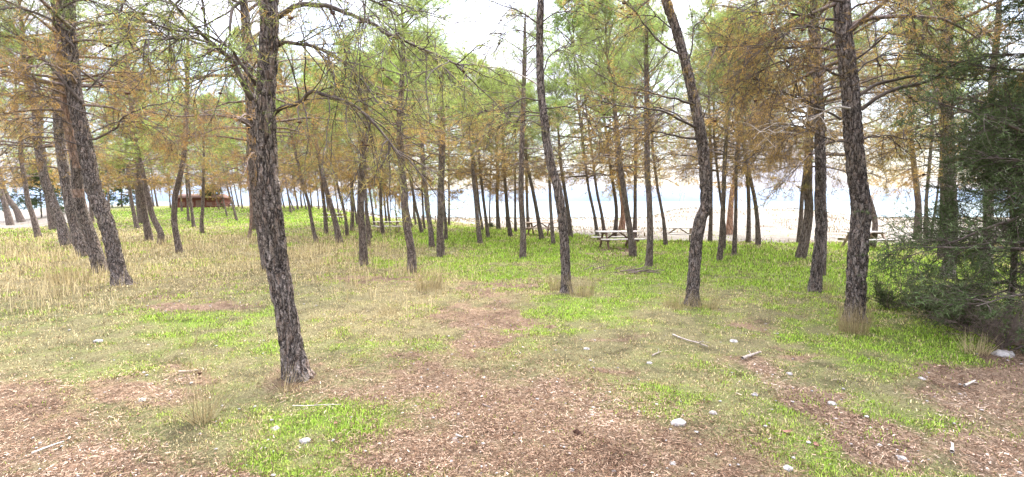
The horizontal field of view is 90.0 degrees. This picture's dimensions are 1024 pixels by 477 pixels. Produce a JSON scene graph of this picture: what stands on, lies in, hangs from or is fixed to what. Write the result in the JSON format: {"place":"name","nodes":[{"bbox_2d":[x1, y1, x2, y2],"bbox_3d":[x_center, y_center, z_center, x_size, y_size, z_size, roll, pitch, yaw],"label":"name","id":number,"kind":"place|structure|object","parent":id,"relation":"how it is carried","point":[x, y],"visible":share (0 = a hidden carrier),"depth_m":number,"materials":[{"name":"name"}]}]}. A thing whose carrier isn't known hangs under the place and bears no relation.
{"place":"outdoors","nodes":[
{"label":"outdoors","id":0,"kind":"place"},
{"bbox_2d":[0,184,1003,201],"bbox_3d":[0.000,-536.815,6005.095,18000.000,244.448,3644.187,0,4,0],"label":"hills","id":1,"kind":"structure","parent":0,"point":[666,194],"depth_m":4313.70,"materials":[{"name":"grey"}]},
{"bbox_2d":[0,202,1009,217],"bbox_3d":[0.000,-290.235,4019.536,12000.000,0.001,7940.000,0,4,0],"label":"water","id":2,"kind":"structure","parent":0,"point":[580,209],"depth_m":231.03,"materials":[{"name":"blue liquid"}]},
{"bbox_2d":[0,205,1023,476],"bbox_3d":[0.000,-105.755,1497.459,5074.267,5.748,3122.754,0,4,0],"label":"ground","id":3,"kind":"structure","parent":0,"point":[778,233],"depth_m":5.23,"materials":[{"name":"brown soil"}]},
{"bbox_2d":[0,117,32,222],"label":"pine tree","id":4,"kind":"object","parent":3,"relation":"on","point":[19,216],"visible":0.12,"depth_m":40.29,"materials":[{"name":"brown plant"}]},
{"bbox_2d":[0,83,49,224],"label":"pine tree","id":5,"kind":"object","parent":3,"relation":"on","point":[8,217],"visible":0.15,"depth_m":36.48,"materials":[{"name":"brown plant"}]},
{"bbox_2d":[0,158,65,217],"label":"bushy tree","id":6,"kind":"object","parent":3,"relation":"on","point":[34,201],"visible":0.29,"depth_m":44.23,"materials":[{"name":"green plant"}]},
{"bbox_2d":[0,36,68,229],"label":"pine tree","id":7,"kind":"object","parent":3,"relation":"on","point":[51,224],"visible":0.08,"depth_m":28.89,"materials":[{"name":"brown plant"}]},
{"bbox_2d":[0,30,100,236],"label":"pine tree","id":8,"kind":"object","parent":3,"relation":"on","point":[35,225],"visible":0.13,"depth_m":24.20,"materials":[{"name":"brown plant"}]},
{"bbox_2d":[36,256,94,283],"bbox_3d":[-9.449,0.658,10.889,1.060,0.549,0.983,0,4,0],"label":"grass tussock","id":9,"kind":"object","parent":3,"relation":"on","point":[77,277],"depth_m":10.83,"materials":[{"name":"plant"}]},
{"bbox_2d":[0,0,147,257],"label":"pine tree","id":10,"kind":"object","parent":3,"relation":"on","point":[64,176],"visible":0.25,"depth_m":15.19,"materials":[{"name":"brown plant"}]},
{"bbox_2d":[0,0,159,246],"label":"pine tree","id":11,"kind":"object","parent":3,"relation":"on","point":[63,231],"visible":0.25,"depth_m":19.29,"materials":[{"name":"brown plant"}]},
{"bbox_2d":[0,0,221,285],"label":"pine tree","id":12,"kind":"object","parent":3,"relation":"on","point":[71,83],"visible":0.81,"depth_m":10.12,"materials":[{"name":"brown plant"}]},
{"bbox_2d":[0,0,223,273],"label":"pine tree","id":13,"kind":"object","parent":3,"relation":"on","point":[95,252],"visible":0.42,"depth_m":11.80,"materials":[{"name":"brown plant"}]},
{"bbox_2d":[99,156,147,207],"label":"bushy tree","id":14,"kind":"object","parent":3,"relation":"on","point":[120,201],"visible":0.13,"depth_m":54.10,"materials":[{"name":"green plant"}]},
{"bbox_2d":[50,7,203,240],"bbox_3d":[-16.163,-4.763,21.732,5.512,10.035,4.940,3,5,39],"label":"pine tree","id":15,"kind":"object","parent":3,"relation":"on","point":[148,233],"visible":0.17,"depth_m":21.88,"materials":[{"name":"brown plant"}]},
{"bbox_2d":[89,67,173,227],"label":"pine tree","id":16,"kind":"object","parent":3,"relation":"on","point":[134,216],"visible":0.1,"depth_m":30.59,"materials":[{"name":"brown plant"}]},
{"bbox_2d":[84,57,181,223],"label":"pine tree","id":17,"kind":"object","parent":3,"relation":"on","point":[138,209],"visible":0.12,"depth_m":34.35,"materials":[{"name":"brown plant"}]},
{"bbox_2d":[93,119,205,244],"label":"pine tree","id":18,"kind":"object","parent":3,"relation":"on","point":[155,221],"visible":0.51,"depth_m":19.99,"materials":[{"name":"brown plant"}]},
{"bbox_2d":[143,86,214,210],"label":"pine tree","id":19,"kind":"object","parent":3,"relation":"on","point":[181,207],"visible":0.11,"depth_m":46.22,"materials":[{"name":"brown plant"}]},
{"bbox_2d":[125,5,237,252],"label":"pine tree","id":20,"kind":"object","parent":3,"relation":"on","point":[174,223],"visible":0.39,"depth_m":16.33,"materials":[{"name":"brown plant"}]},
{"bbox_2d":[146,123,227,226],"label":"pine tree","id":21,"kind":"object","parent":3,"relation":"on","point":[193,223],"visible":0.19,"depth_m":31.38,"materials":[{"name":"brown plant"}]},
{"bbox_2d":[112,343,263,425],"bbox_3d":[-2.442,1.109,3.938,1.008,0.662,0.962,0,4,0],"label":"grass tussock","id":22,"kind":"object","parent":3,"relation":"on","point":[210,414],"depth_m":3.96,"materials":[{"name":"plant"}]},
{"bbox_2d":[155,97,223,220],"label":"pine tree","id":23,"kind":"object","parent":3,"relation":"on","point":[187,200],"visible":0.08,"depth_m":36.52,"materials":[{"name":"brown plant"}]},
{"bbox_2d":[166,95,229,232],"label":"pine tree","id":24,"kind":"object","parent":3,"relation":"on","point":[204,174],"visible":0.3,"depth_m":27.33,"materials":[{"name":"brown plant"}]},
{"bbox_2d":[178,194,231,207],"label":"hut","id":25,"kind":"object","parent":3,"relation":"on","point":[196,201],"visible":0.48,"depth_m":54.02,"materials":[{"name":"brown wood"}]},
{"bbox_2d":[188,92,246,215],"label":"pine tree","id":26,"kind":"object","parent":3,"relation":"on","point":[207,94],"visible":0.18,"depth_m":40.83,"materials":[{"name":"brown plant"}]},
{"bbox_2d":[195,100,247,220],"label":"pine tree","id":27,"kind":"object","parent":3,"relation":"on","point":[233,208],"visible":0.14,"depth_m":36.82,"materials":[{"name":"brown plant"}]},
{"bbox_2d":[85,0,360,269],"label":"pine tree","id":28,"kind":"object","parent":3,"relation":"on","point":[249,114],"visible":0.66,"depth_m":12.18,"materials":[{"name":"brown plant"}]},
{"bbox_2d":[181,24,302,229],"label":"pine tree","id":29,"kind":"object","parent":3,"relation":"on","point":[223,153],"visible":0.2,"depth_m":28.59,"materials":[{"name":"green plant"}]},
{"bbox_2d":[187,99,303,236],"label":"pine tree","id":30,"kind":"object","parent":3,"relation":"on","point":[250,200],"visible":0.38,"depth_m":23.63,"materials":[{"name":"brown plant"}]},
{"bbox_2d":[0,225,494,335],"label":"tall dry grass","id":31,"kind":"structure","parent":3,"relation":"on","point":[95,275],"depth_m":13.69,"materials":[{"name":"plant"}]},
{"bbox_2d":[243,82,314,212],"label":"pine tree","id":32,"kind":"object","parent":3,"relation":"on","point":[286,180],"visible":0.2,"depth_m":44.64,"materials":[{"name":"brown plant"}]},
{"bbox_2d":[234,34,347,242],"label":"pine tree","id":33,"kind":"object","parent":3,"relation":"on","point":[304,191],"visible":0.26,"depth_m":20.72,"materials":[{"name":"green plant"}]},
{"bbox_2d":[53,0,542,382],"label":"pine tree","id":34,"kind":"object","parent":3,"relation":"on","point":[283,300],"visible":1,"depth_m":4.28,"materials":[{"name":"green plant"}]},
{"bbox_2d":[275,73,357,242],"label":"pine tree","id":35,"kind":"object","parent":3,"relation":"on","point":[337,231],"visible":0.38,"depth_m":20.61,"materials":[{"name":"green plant"}]},
{"bbox_2d":[283,54,356,233],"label":"pine tree","id":36,"kind":"object","parent":3,"relation":"on","point":[322,195],"visible":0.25,"depth_m":26.36,"materials":[{"name":"green plant"}]},
{"bbox_2d":[302,63,375,236],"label":"pine tree","id":37,"kind":"object","parent":3,"relation":"on","point":[343,209],"visible":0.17,"depth_m":24.84,"materials":[{"name":"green plant"}]},
{"bbox_2d":[309,30,399,230],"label":"pine tree","id":38,"kind":"object","parent":3,"relation":"on","point":[352,215],"visible":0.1,"depth_m":29.44,"materials":[{"name":"green plant"}]},
{"bbox_2d":[320,47,396,238],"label":"pine tree","id":39,"kind":"object","parent":3,"relation":"on","point":[370,231],"visible":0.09,"depth_m":23.03,"materials":[{"name":"green plant"}]},
{"bbox_2d":[299,46,423,265],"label":"pine tree","id":40,"kind":"object","parent":3,"relation":"on","point":[363,253],"visible":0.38,"depth_m":13.50,"materials":[{"name":"green plant"}]},
{"bbox_2d":[329,101,399,226],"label":"pine tree","id":41,"kind":"object","parent":3,"relation":"on","point":[373,217],"visible":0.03,"depth_m":33.68,"materials":[{"name":"brown plant"}]},
{"bbox_2d":[320,52,417,246],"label":"pine tree","id":42,"kind":"object","parent":3,"relation":"on","point":[365,207],"visible":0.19,"depth_m":19.40,"materials":[{"name":"brown plant"}]},
{"bbox_2d":[335,38,424,234],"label":"pine tree","id":43,"kind":"object","parent":3,"relation":"on","point":[380,207],"visible":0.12,"depth_m":25.00,"materials":[{"name":"green plant"}]},
{"bbox_2d":[282,0,488,273],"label":"pine tree","id":44,"kind":"object","parent":3,"relation":"on","point":[411,252],"visible":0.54,"depth_m":11.75,"materials":[{"name":"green plant"}]},
{"bbox_2d":[367,22,453,232],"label":"pine tree","id":45,"kind":"object","parent":3,"relation":"on","point":[417,213],"visible":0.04,"depth_m":27.01,"materials":[{"name":"green plant"}]},
{"bbox_2d":[377,36,464,247],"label":"pine tree","id":46,"kind":"object","parent":3,"relation":"on","point":[430,231],"visible":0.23,"depth_m":18.82,"materials":[{"name":"green plant"}]},
{"bbox_2d":[354,26,487,229],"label":"pine tree","id":47,"kind":"object","parent":3,"relation":"on","point":[450,195],"visible":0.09,"depth_m":29.26,"materials":[{"name":"green plant"}]},
{"bbox_2d":[406,264,445,291],"bbox_3d":[-1.585,0.712,9.746,0.882,0.544,0.671,-2,5,-23],"label":"grass tussock","id":48,"kind":"object","parent":3,"relation":"on","point":[431,282],"depth_m":9.75,"materials":[{"name":"plant"}]},
{"bbox_2d":[408,67,469,223],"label":"pine tree","id":49,"kind":"object","parent":3,"relation":"on","point":[448,184],"visible":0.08,"depth_m":35.92,"materials":[{"name":"green plant"}]},
{"bbox_2d":[380,27,500,239],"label":"pine tree","id":50,"kind":"object","parent":3,"relation":"on","point":[445,217],"visible":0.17,"depth_m":22.15,"materials":[{"name":"green plant"}]},
{"bbox_2d":[370,45,518,256],"bbox_3d":[-1.891,-2.548,15.597,4.942,6.576,3.946,-3,5,-33],"label":"pine tree","id":51,"kind":"object","parent":3,"relation":"on","point":[440,248],"visible":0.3,"depth_m":15.86,"materials":[{"name":"green plant"}]},
{"bbox_2d":[424,86,529,243],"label":"pine tree","id":52,"kind":"object","parent":3,"relation":"on","point":[478,233],"visible":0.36,"depth_m":21.20,"materials":[{"name":"green plant"}]},
{"bbox_2d":[430,50,525,237],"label":"pine tree","id":53,"kind":"object","parent":3,"relation":"on","point":[482,179],"visible":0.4,"depth_m":22.94,"materials":[{"name":"green plant"}]},
{"bbox_2d":[445,51,516,230],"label":"pine tree","id":54,"kind":"object","parent":3,"relation":"on","point":[481,221],"visible":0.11,"depth_m":29.14,"materials":[{"name":"green plant"}]},
{"bbox_2d":[467,77,519,228],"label":"pine tree","id":55,"kind":"object","parent":3,"relation":"on","point":[498,224],"visible":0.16,"depth_m":30.34,"materials":[{"name":"green plant"}]},
{"bbox_2d":[449,66,547,236],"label":"pine tree","id":56,"kind":"object","parent":3,"relation":"on","point":[509,229],"visible":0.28,"depth_m":24.29,"materials":[{"name":"green plant"}]},
{"bbox_2d":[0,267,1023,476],"bbox_3d":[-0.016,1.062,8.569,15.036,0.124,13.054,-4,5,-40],"label":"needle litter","id":57,"kind":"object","parent":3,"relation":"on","point":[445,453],"visible":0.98,"depth_m":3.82,"materials":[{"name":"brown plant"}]},
{"bbox_2d":[495,81,546,231],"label":"pine tree","id":58,"kind":"object","parent":3,"relation":"on","point":[515,221],"visible":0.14,"depth_m":27.66,"materials":[{"name":"green plant"}]},
{"bbox_2d":[496,81,550,227],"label":"pine tree","id":59,"kind":"object","parent":3,"relation":"on","point":[527,209],"visible":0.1,"depth_m":30.66,"materials":[{"name":"green plant"}]},
{"bbox_2d":[477,79,572,239],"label":"pine tree","id":60,"kind":"object","parent":3,"relation":"on","point":[539,225],"visible":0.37,"depth_m":22.21,"materials":[{"name":"green plant"}]},
{"bbox_2d":[430,0,626,293],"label":"pine tree","id":61,"kind":"object","parent":3,"relation":"on","point":[565,262],"visible":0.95,"depth_m":9.21,"materials":[{"name":"green plant"}]},
{"bbox_2d":[484,2,575,257],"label":"pine tree","id":62,"kind":"object","parent":3,"relation":"on","point":[522,250],"visible":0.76,"depth_m":15.29,"materials":[{"name":"green plant"}]},
{"bbox_2d":[505,94,597,243],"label":"pine tree","id":63,"kind":"object","parent":3,"relation":"on","point":[557,102],"visible":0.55,"depth_m":20.17,"materials":[{"name":"green plant"}]},
{"bbox_2d":[514,62,610,236],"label":"pine tree","id":64,"kind":"object","parent":3,"relation":"on","point":[549,89],"visible":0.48,"depth_m":23.50,"materials":[{"name":"green plant"}]},
{"bbox_2d":[566,271,596,297],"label":"grass tussock","id":65,"kind":"object","parent":3,"relation":"on","point":[582,290],"depth_m":9.20,"materials":[{"name":"plant"}]},
{"bbox_2d":[503,0,671,236],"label":"pine tree","id":66,"kind":"object","parent":3,"relation":"on","point":[555,22],"visible":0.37,"depth_m":22.89,"materials":[{"name":"green plant"}]},
{"bbox_2d":[545,18,633,230],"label":"pine tree","id":67,"kind":"object","parent":3,"relation":"on","point":[595,183],"visible":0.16,"depth_m":26.81,"materials":[{"name":"green plant"}]},
{"bbox_2d":[545,0,661,235],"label":"pine tree","id":68,"kind":"object","parent":3,"relation":"on","point":[615,227],"visible":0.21,"depth_m":23.50,"materials":[{"name":"green plant"}]},
{"bbox_2d":[549,0,676,256],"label":"pine tree","id":69,"kind":"object","parent":3,"relation":"on","point":[631,245],"visible":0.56,"depth_m":15.42,"materials":[{"name":"green plant"}]},
{"bbox_2d":[562,42,668,229],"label":"pine tree","id":70,"kind":"object","parent":3,"relation":"on","point":[622,222],"visible":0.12,"depth_m":30.15,"materials":[{"name":"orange plant"}]},
{"bbox_2d":[591,230,645,249],"bbox_3d":[3.810,0.055,18.451,1.580,0.652,1.376,-1,4,-8],"label":"picnic table","id":71,"kind":"object","parent":3,"relation":"on","point":[606,236],"visible":0.77,"depth_m":18.22,"materials":[{"name":"grey wood"}]},
{"bbox_2d":[579,0,708,237],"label":"pine tree","id":72,"kind":"object","parent":3,"relation":"on","point":[635,206],"visible":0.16,"depth_m":23.73,"materials":[{"name":"green plant"}]},
{"bbox_2d":[282,205,1008,241],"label":"beach scrub","id":73,"kind":"object","parent":3,"relation":"on","point":[668,211],"visible":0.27,"depth_m":44.43,"materials":[{"name":"plant"}]},
{"bbox_2d":[590,5,721,266],"bbox_3d":[3.688,-2.541,13.097,3.259,6.812,2.903,0,4,0],"label":"pine tree","id":74,"kind":"object","parent":3,"relation":"on","point":[649,206],"visible":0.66,"depth_m":13.13,"materials":[{"name":"green plant"}]},
{"bbox_2d":[590,0,722,244],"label":"pine tree","id":75,"kind":"object","parent":3,"relation":"on","point":[665,239],"visible":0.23,"depth_m":18.54,"materials":[{"name":"green plant"}]},
{"bbox_2d":[554,0,764,306],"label":"pine tree","id":76,"kind":"object","parent":3,"relation":"on","point":[697,236],"visible":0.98,"depth_m":8.36,"materials":[{"name":"green plant"}]},
{"bbox_2d":[660,286,696,309],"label":"grass tussock","id":77,"kind":"object","parent":3,"relation":"on","point":[675,304],"depth_m":8.22,"materials":[{"name":"plant"}]},
{"bbox_2d":[667,38,757,241],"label":"pine tree","id":78,"kind":"object","parent":3,"relation":"on","point":[710,231],"visible":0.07,"depth_m":20.92,"materials":[{"name":"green plant"}]},
{"bbox_2d":[649,0,781,249],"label":"pine tree","id":79,"kind":"object","parent":3,"relation":"on","point":[699,39],"visible":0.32,"depth_m":17.33,"materials":[{"name":"green plant"}]},
{"bbox_2d":[653,2,790,260],"bbox_3d":[5.786,-2.824,14.210,3.272,7.229,3.580,3,5,36],"label":"pine tree","id":80,"kind":"object","parent":3,"relation":"on","point":[719,256],"visible":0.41,"depth_m":14.09,"materials":[{"name":"green plant"}]},
{"bbox_2d":[687,63,789,242],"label":"pine tree","id":81,"kind":"object","parent":3,"relation":"on","point":[748,231],"visible":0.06,"depth_m":20.52,"materials":[{"name":"brown plant"}]},
{"bbox_2d":[672,4,805,234],"bbox_3d":[11.118,-5.886,25.814,6.471,11.687,6.516,1,4,18],"label":"pine tree","id":82,"kind":"object","parent":3,"relation":"on","point":[729,226],"visible":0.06,"depth_m":26.20,"materials":[{"name":"orange plant"}]},
{"bbox_2d":[665,13,833,255],"bbox_3d":[6.949,-3.049,15.476,4.806,7.469,4.282,0,4,0],"label":"pine tree","id":83,"kind":"object","parent":3,"relation":"on","point":[734,244],"visible":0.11,"depth_m":15.77,"materials":[{"name":"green plant"}]},
{"bbox_2d":[667,8,838,244],"bbox_3d":[8.551,-4.067,18.947,5.745,8.957,5.835,4,6,42],"label":"pine tree","id":84,"kind":"object","parent":3,"relation":"on","point":[757,231],"visible":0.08,"depth_m":19.26,"materials":[{"name":"brown plant"}]},
{"bbox_2d":[708,0,924,258],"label":"pine tree","id":85,"kind":"object","parent":3,"relation":"on","point":[803,247],"visible":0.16,"depth_m":14.75,"materials":[{"name":"brown plant"}]},
{"bbox_2d":[742,2,892,242],"bbox_3d":[11.468,-4.714,20.261,6.188,10.080,5.390,0,4,0],"label":"pine tree","id":86,"kind":"object","parent":3,"relation":"on","point":[800,218],"visible":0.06,"depth_m":20.18,"materials":[{"name":"brown plant"}]},
{"bbox_2d":[680,0,964,292],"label":"pine tree","id":87,"kind":"object","parent":3,"relation":"on","point":[815,283],"visible":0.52,"depth_m":9.69,"materials":[{"name":"brown plant"}]},
{"bbox_2d":[667,0,1023,323],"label":"pine tree","id":88,"kind":"object","parent":3,"relation":"on","point":[844,28],"visible":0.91,"depth_m":6.98,"materials":[{"name":"brown plant"}]},
{"bbox_2d":[712,0,985,275],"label":"pine tree","id":89,"kind":"object","parent":3,"relation":"on","point":[831,141],"visible":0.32,"depth_m":10.72,"materials":[{"name":"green plant"}]},
{"bbox_2d":[831,300,881,334],"bbox_3d":[4.480,1.004,6.689,0.534,0.460,0.494,-1,4,-19],"label":"grass tussock","id":90,"kind":"object","parent":3,"relation":"on","point":[854,329],"depth_m":6.65,"materials":[{"name":"plant"}]},
{"bbox_2d":[804,18,910,246],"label":"pine tree","id":91,"kind":"object","parent":3,"relation":"on","point":[875,224],"visible":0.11,"depth_m":18.44,"materials":[{"name":"brown plant"}]},
{"bbox_2d":[831,231,898,249],"bbox_3d":[12.660,0.068,18.338,1.580,0.652,1.376,-1,4,-12],"label":"picnic table","id":92,"kind":"object","parent":3,"relation":"on","point":[845,239],"visible":0.36,"depth_m":18.23,"materials":[{"name":"grey wood"}]},
{"bbox_2d":[866,271,923,309],"bbox_3d":[6.090,0.857,8.281,1.007,0.649,0.837,0,4,0],"label":"shrub","id":93,"kind":"object","parent":3,"relation":"on","point":[884,296],"visible":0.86,"depth_m":8.21,"materials":[{"name":"green plant"}]},
{"bbox_2d":[862,10,979,237],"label":"pine tree","id":94,"kind":"object","parent":3,"relation":"on","point":[918,200],"visible":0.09,"depth_m":22.51,"materials":[{"name":"brown plant"}]},
{"bbox_2d":[820,0,1023,277],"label":"pine tree","id":95,"kind":"object","parent":3,"relation":"on","point":[907,105],"visible":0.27,"depth_m":11.01,"materials":[{"name":"brown plant"}]},
{"bbox_2d":[877,76,973,238],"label":"pine tree","id":96,"kind":"object","parent":3,"relation":"on","point":[916,156],"visible":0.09,"depth_m":20.76,"materials":[{"name":"green plant"}]},
{"bbox_2d":[889,268,976,321],"bbox_3d":[6.168,0.866,7.394,1.260,0.920,0.965,4,6,42],"label":"shrub","id":97,"kind":"object","parent":3,"relation":"on","point":[926,307],"visible":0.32,"depth_m":7.51,"materials":[{"name":"green plant"}]},
{"bbox_2d":[854,0,1023,354],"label":"evergreen tree","id":98,"kind":"object","parent":3,"relation":"on","point":[977,113],"visible":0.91,"depth_m":6.00,"materials":[{"name":"green plant"}]},
{"bbox_2d":[865,0,1016,242],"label":"pine tree","id":99,"kind":"object","parent":3,"relation":"on","point":[928,180],"visible":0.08,"depth_m":20.17,"materials":[{"name":"brown plant"}]},
{"bbox_2d":[860,0,1023,257],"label":"pine tree","id":100,"kind":"object","parent":3,"relation":"on","point":[927,6],"visible":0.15,"depth_m":14.99,"materials":[{"name":"brown plant"}]},
{"bbox_2d":[880,67,1023,315],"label":"evergreen tree","id":101,"kind":"object","parent":3,"relation":"on","point":[953,202],"visible":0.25,"depth_m":7.74,"materials":[{"name":"green plant"}]},
{"bbox_2d":[904,265,1018,334],"bbox_3d":[5.829,0.814,6.634,1.125,1.100,1.311,4,6,43],"label":"shrub","id":102,"kind":"object","parent":3,"relation":"on","point":[965,322],"visible":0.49,"depth_m":6.56,"materials":[{"name":"green plant"}]},
{"bbox_2d":[908,0,1023,276],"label":"pine tree","id":103,"kind":"object","parent":3,"relation":"on","point":[995,65],"visible":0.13,"depth_m":11.36,"materials":[{"name":"green plant"}]},
{"bbox_2d":[944,327,999,356],"bbox_3d":[5.182,1.129,5.774,0.538,0.320,0.432,3,5,32],"label":"grass tussock","id":104,"kind":"object","parent":3,"relation":"on","point":[976,350],"depth_m":5.72,"materials":[{"name":"plant"}]},
{"bbox_2d":[933,289,1023,357],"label":"shrub","id":105,"kind":"object","parent":3,"relation":"on","point":[1012,329],"visible":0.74,"depth_m":5.88,"materials":[{"name":"green plant"}]},
{"bbox_2d":[0,206,1023,476],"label":"grass","id":106,"kind":"structure","parent":0,"point":[672,252],"depth_m":8.01,"materials":[{"name":"green plant"}]},
{"bbox_2d":[0,206,1023,476],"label":"dry grass","id":107,"kind":"structure","parent":0,"point":[234,272],"depth_m":7.52,"materials":[{"name":"plant"}]},
{"bbox_2d":[0,0,1023,190],"label":"sky","id":108,"kind":"structure","parent":0,"point":[489,11],"materials":[{"name":"white"}]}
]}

